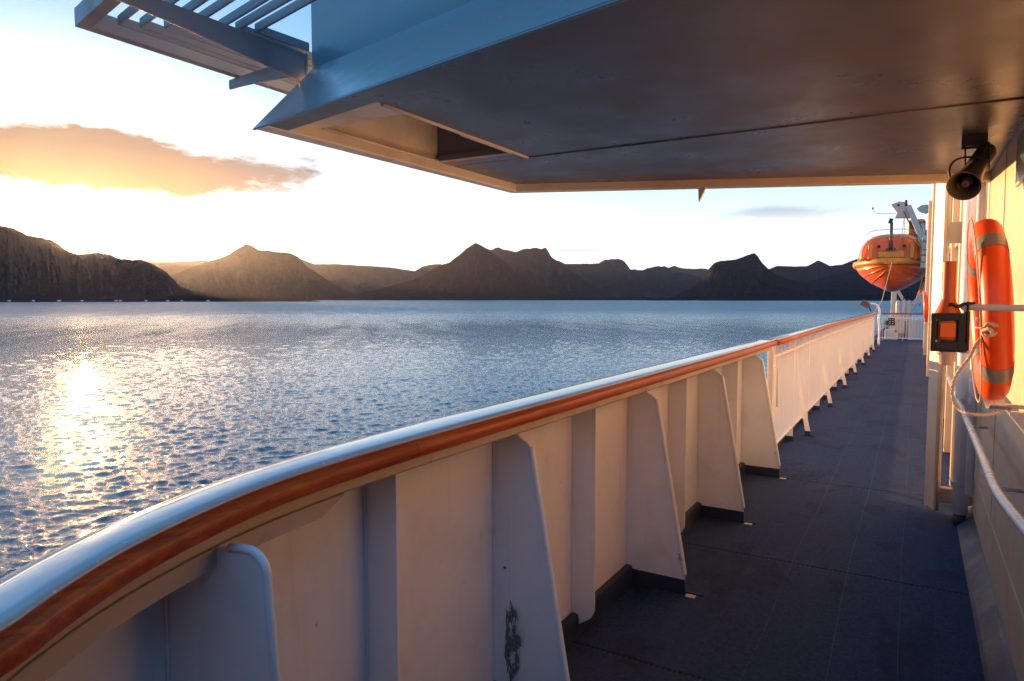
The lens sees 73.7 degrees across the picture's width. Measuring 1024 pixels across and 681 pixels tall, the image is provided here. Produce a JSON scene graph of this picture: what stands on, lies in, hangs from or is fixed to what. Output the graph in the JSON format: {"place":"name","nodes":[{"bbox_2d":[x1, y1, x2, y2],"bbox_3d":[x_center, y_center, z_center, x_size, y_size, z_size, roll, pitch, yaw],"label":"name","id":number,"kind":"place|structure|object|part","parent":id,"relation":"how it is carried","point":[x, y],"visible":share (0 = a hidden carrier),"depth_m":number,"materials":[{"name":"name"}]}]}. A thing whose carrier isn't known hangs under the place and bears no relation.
{"place":"outdoors","nodes":[
{"label":"outdoors","id":0,"kind":"place"},
{"bbox_2d":[0,226,239,296],"bbox_3d":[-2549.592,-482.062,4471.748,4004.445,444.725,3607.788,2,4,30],"label":"mountain","id":1,"kind":"structure","parent":0,"point":[34,266],"depth_m":3454.74,"materials":[{"name":"brown stone"}]},
{"bbox_2d":[0,295,319,301],"bbox_3d":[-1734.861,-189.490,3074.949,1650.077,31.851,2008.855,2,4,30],"label":"shoreline","id":2,"kind":"structure","parent":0,"point":[112,298],"depth_m":2889.14,"materials":[{"name":"stone"}]},
{"bbox_2d":[143,260,207,275],"bbox_3d":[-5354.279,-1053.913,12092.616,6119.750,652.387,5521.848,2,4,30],"label":"mountain","id":3,"kind":"structure","parent":0,"point":[170,268],"depth_m":11011.49,"materials":[{"name":"brown stone"}]},
{"bbox_2d":[171,244,358,299],"bbox_3d":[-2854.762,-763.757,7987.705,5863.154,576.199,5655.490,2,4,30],"label":"mountain","id":4,"kind":"structure","parent":0,"point":[246,270],"depth_m":6374.26,"materials":[{"name":"brown stone"}]},
{"bbox_2d":[300,259,441,293],"bbox_3d":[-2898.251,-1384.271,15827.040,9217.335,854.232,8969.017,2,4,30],"label":"mountain","id":5,"kind":"structure","parent":0,"point":[355,279],"depth_m":14069.84,"materials":[{"name":"brown stone"}]},
{"bbox_2d":[356,243,566,298],"bbox_3d":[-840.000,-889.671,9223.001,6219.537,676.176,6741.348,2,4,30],"label":"mountain","id":6,"kind":"structure","parent":0,"point":[475,269],"depth_m":7281.81,"materials":[{"name":"brown stone"}]},
{"bbox_2d":[0,300,923,577],"bbox_3d":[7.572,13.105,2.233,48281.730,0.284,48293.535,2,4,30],"label":"water","id":7,"kind":"structure","parent":0,"point":[110,412],"depth_m":123.87,"materials":[{"name":"blue liquid"}]},
{"bbox_2d":[0,0,931,270],"label":"sky","id":8,"kind":"structure","parent":0,"point":[118,149],"materials":[{"name":"white"}]},
{"bbox_2d":[347,295,673,299],"bbox_3d":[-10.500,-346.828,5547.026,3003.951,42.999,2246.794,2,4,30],"label":"shoreline","id":9,"kind":"structure","parent":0,"point":[402,297],"depth_m":5371.08,"materials":[{"name":"grey stone"}]},
{"bbox_2d":[490,247,621,297],"bbox_3d":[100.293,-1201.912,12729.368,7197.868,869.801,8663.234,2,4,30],"label":"mountain","id":10,"kind":"structure","parent":0,"point":[542,269],"depth_m":10544.75,"materials":[{"name":"brown stone"}]},
{"bbox_2d":[558,259,700,297],"bbox_3d":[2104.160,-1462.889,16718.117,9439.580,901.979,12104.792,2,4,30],"label":"mountain","id":11,"kind":"structure","parent":0,"point":[618,277],"depth_m":13895.47,"materials":[{"name":"grey stone"}]},
{"bbox_2d":[669,266,707,277],"bbox_3d":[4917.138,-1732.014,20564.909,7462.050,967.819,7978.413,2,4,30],"label":"mountain","id":12,"kind":"structure","parent":0,"point":[700,272],"depth_m":19573.98,"materials":[{"name":"grey stone"}]},
{"bbox_2d":[670,253,857,297],"bbox_3d":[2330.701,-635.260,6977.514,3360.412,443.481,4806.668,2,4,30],"label":"mountain","id":13,"kind":"structure","parent":0,"point":[750,275],"depth_m":5891.14,"materials":[{"name":"grey stone"}]},
{"bbox_2d":[565,321,984,680],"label":"deck","id":14,"kind":"structure","parent":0,"point":[841,559],"depth_m":4.17,"materials":[{"name":"grey metal"}]},
{"bbox_2d":[0,338,789,680],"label":"bulwark","id":15,"kind":"object","parent":14,"relation":"on","point":[528,538],"visible":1,"depth_m":2.36,"materials":[{"name":"white metal"}]},
{"bbox_2d":[767,312,877,445],"bbox_3d":[8.802,-0.012,17.346,0.380,1.298,24.430,2,4,30],"label":"railing","id":16,"kind":"object","parent":14,"relation":"on","point":[811,371],"visible":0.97,"depth_m":9.47,"materials":[{"name":"white metal"}]},
{"bbox_2d":[860,300,880,345],"bbox_3d":[12.927,-0.642,24.661,0.682,1.660,0.160,2,4,30],"label":"floodlight pole","id":17,"kind":"object","parent":14,"relation":"on","point":[865,304],"visible":1,"depth_m":24.52,"materials":[{"name":"white metal"}]},
{"bbox_2d":[883,314,904,339],"bbox_3d":[15.850,-0.573,28.343,0.760,1.070,0.700,2,4,30],"label":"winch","id":18,"kind":"object","parent":14,"relation":"on","point":[895,332],"visible":0.56,"depth_m":28.11,"materials":[{"name":"paint"}]},
{"bbox_2d":[895,298,899,319],"bbox_3d":[16.326,-0.943,28.912,0.170,1.740,0.170,2,4,30],"label":"gas cylinder","id":19,"kind":"object","parent":14,"relation":"on","point":[897,306],"visible":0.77,"depth_m":28.82,"materials":[{"name":"paint"}]},
{"bbox_2d":[881,313,923,340],"bbox_3d":[15.708,-0.543,27.452,1.520,1.120,0.080,2,4,30],"label":"end fence","id":20,"kind":"object","parent":14,"relation":"on","point":[909,318],"visible":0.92,"depth_m":27.42,"materials":[{"name":"white metal"}]},
{"bbox_2d":[888,318,894,325],"bbox_3d":[15.296,-0.758,27.528,0.240,0.300,0.185,2,4,30],"label":"control box","id":21,"kind":"object","parent":20,"relation":"attached to","point":[891,321],"visible":1,"depth_m":27.46,"materials":[{"name":"black plastic"}]},
{"bbox_2d":[900,298,905,337],"bbox_3d":[16.498,-0.937,28.810,0.170,1.740,0.170,2,4,30],"label":"gas cylinder","id":22,"kind":"object","parent":14,"relation":"on","point":[903,310],"visible":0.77,"depth_m":28.74,"materials":[{"name":"paint"}]},
{"bbox_2d":[890,284,924,328],"bbox_3d":[16.877,-1.588,28.826,1.547,3.412,0.240,2,4,30],"label":"davit stand","id":23,"kind":"object","parent":14,"relation":"on","point":[894,299],"visible":0.48,"depth_m":29.03,"materials":[{"name":"paint"}]},
{"bbox_2d":[891,200,928,267],"bbox_3d":[18.022,-3.796,30.788,1.635,5.205,6.050,2,4,30],"label":"davit","id":24,"kind":"object","parent":23,"relation":"on","point":[904,210],"visible":0.63,"depth_m":28.68,"materials":[{"name":"paint"}]},
{"bbox_2d":[853,207,925,291],"bbox_3d":[18.088,-4.097,32.364,3.340,3.653,8.740,2,4,30],"label":"lifeboat","id":25,"kind":"object","parent":24,"relation":"hanging from","point":[872,265],"visible":0.96,"depth_m":29.21,"materials":[{"name":"orange plastic"}]},
{"bbox_2d":[874,255,893,311],"bbox_3d":[14.600,-2.312,26.828,0.072,2.414,5.230,3,4,36],"label":"painter line","id":26,"kind":"object","parent":25,"relation":"attached to","point":[886,283],"visible":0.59,"depth_m":27.53,"materials":[{"name":"fabric"}]},
{"bbox_2d":[909,221,923,228],"bbox_3d":[18.333,-5.220,30.935,0.560,0.330,0.029,2,4,30],"label":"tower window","id":27,"kind":"structure","parent":25,"relation":"in","point":[920,223],"depth_m":30.87,"materials":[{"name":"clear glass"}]},
{"bbox_2d":[916,220,926,305],"bbox_3d":[17.766,-3.421,29.299,0.728,3.854,1.824,2,4,35],"label":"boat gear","id":28,"kind":"object","parent":24,"relation":"hanging from","point":[922,281],"visible":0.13,"depth_m":28.95,"materials":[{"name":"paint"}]},
{"bbox_2d":[906,298,910,337],"bbox_3d":[16.671,-0.931,28.709,0.170,1.740,0.170,2,4,30],"label":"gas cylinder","id":29,"kind":"object","parent":14,"relation":"on","point":[908,310],"visible":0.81,"depth_m":28.65,"materials":[{"name":"paint"}]},
{"bbox_2d":[908,319,923,340],"bbox_3d":[16.576,-0.448,28.026,0.560,0.860,0.720,2,4,30],"label":"deck locker","id":30,"kind":"object","parent":14,"relation":"on","point":[915,332],"visible":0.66,"depth_m":27.72,"materials":[{"name":"metal"}]},
{"bbox_3d":[16.291,-0.453,27.787,0.230,0.700,0.019,2,4,30],"label":"door","id":31,"kind":"part","parent":30,"relation":"part of","materials":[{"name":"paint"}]},
{"bbox_3d":[16.515,-0.445,27.656,0.230,0.700,0.019,2,4,30],"label":"door","id":32,"kind":"part","parent":30,"relation":"part of","materials":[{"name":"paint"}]},
{"bbox_2d":[923,119,1023,680],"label":"deckhouse","id":33,"kind":"object","parent":14,"relation":"on","point":[991,538],"visible":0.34,"depth_m":3.59,"materials":[{"name":"paint"}]},
{"bbox_2d":[253,0,1023,201],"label":"bridge wing","id":34,"kind":"structure","parent":33,"relation":"attached to","point":[536,96],"depth_m":2.96,"materials":[{"name":"white metal"}]},
{"bbox_2d":[74,0,315,93],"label":"slatted visor","id":35,"kind":"object","parent":34,"relation":"attached to","point":[241,52],"visible":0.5,"depth_m":3.31,"materials":[{"name":"paint"}]},
{"bbox_2d":[946,133,996,199],"bbox_3d":[2.327,-0.884,3.460,0.155,0.377,0.451,3,5,43],"label":"horn loudspeaker","id":36,"kind":"object","parent":34,"relation":"hanging from","point":[964,182],"visible":1,"depth_m":3.40,"materials":[{"name":"black plastic"}]},
{"bbox_2d":[923,292,928,321],"bbox_3d":[9.843,-0.796,16.235,0.107,0.749,0.730,-3,2,31],"label":"lifebuoy","id":37,"kind":"object","parent":33,"relation":"hanging from","point":[925,305],"visible":0.92,"depth_m":15.97,"materials":[{"name":"plastic"}]},
{"bbox_2d":[924,184,971,510],"bbox_3d":[3.382,-0.594,5.191,0.308,3.850,0.156,2,4,30],"label":"frame post","id":38,"kind":"object","parent":33,"relation":"attached to","point":[947,232],"visible":0.52,"depth_m":5.27,"materials":[{"name":"white metal"}]},
{"bbox_2d":[950,196,976,525],"bbox_3d":[3.368,0.113,5.054,0.147,2.554,0.124,2,4,30],"label":"drain pipe","id":39,"kind":"object","parent":33,"relation":"attached to","point":[959,506],"visible":0.34,"depth_m":5.05,"materials":[{"name":"white metal"}]},
{"bbox_2d":[965,183,986,495],"bbox_3d":[3.274,-0.022,4.811,0.072,2.255,0.052,2,4,30],"label":"vent pipe","id":40,"kind":"object","parent":33,"relation":"attached to","point":[972,404],"visible":0.41,"depth_m":4.83,"materials":[{"name":"white metal"}]},
{"bbox_2d":[946,373,1023,536],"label":"wall handrail","id":41,"kind":"object","parent":33,"relation":"attached to","point":[1012,512],"depth_m":2.87,"materials":[{"name":"white metal"}]},
{"bbox_2d":[948,301,1023,342],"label":"holder arm","id":42,"kind":"object","parent":33,"relation":"attached to","point":[967,306],"visible":1,"depth_m":2.42},
{"bbox_2d":[930,261,969,364],"bbox_3d":[1.599,-0.099,2.491,0.120,0.378,0.106,2,4,30],"label":"smoke float","id":43,"kind":"object","parent":42,"relation":"hanging from","point":[948,332],"visible":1,"depth_m":2.47,"materials":[{"name":"black plastic"}]},
{"bbox_2d":[984,398,1023,416],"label":"lifebuoy cradle","id":44,"kind":"object","parent":33,"relation":"attached to","point":[1000,404],"visible":0.92,"depth_m":2.80,"materials":[{"name":"white metal"}]},
{"bbox_2d":[966,218,1014,402],"bbox_3d":[1.929,-0.124,2.761,0.107,0.749,0.730,-3,2,31],"label":"lifebuoy","id":45,"kind":"object","parent":44,"relation":"on","point":[989,272],"visible":0.93,"depth_m":2.52,"materials":[{"name":"orange plastic"}]},
{"bbox_2d":[950,317,1000,416],"bbox_3d":[1.737,0.099,2.502,0.191,0.370,0.115,1,4,13],"label":"rope line","id":46,"kind":"object","parent":45,"relation":"hanging from","point":[985,328],"visible":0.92,"depth_m":2.53,"materials":[{"name":"fabric"}]},
{"bbox_2d":[1015,129,1023,186],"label":"green sign","id":47,"kind":"object","parent":33,"relation":"attached to","point":[1019,176],"visible":1,"depth_m":3.26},
{"bbox_2d":[647,295,921,300],"bbox_3d":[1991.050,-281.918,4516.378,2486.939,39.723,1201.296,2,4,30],"label":"shoreline","id":48,"kind":"structure","parent":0,"point":[815,298],"depth_m":4415.27,"materials":[{"name":"grey stone"}]},
{"bbox_2d":[769,259,924,283],"bbox_3d":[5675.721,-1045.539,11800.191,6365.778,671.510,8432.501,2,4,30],"label":"mountain","id":49,"kind":"structure","parent":0,"point":[810,272],"depth_m":10938.28,"materials":[{"name":"grey stone"}]},
{"bbox_2d":[806,271,924,295],"bbox_3d":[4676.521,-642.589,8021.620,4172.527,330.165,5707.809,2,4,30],"label":"mountain","id":50,"kind":"structure","parent":0,"point":[853,282],"depth_m":7188.80,"materials":[{"name":"grey stone"}]}
]}

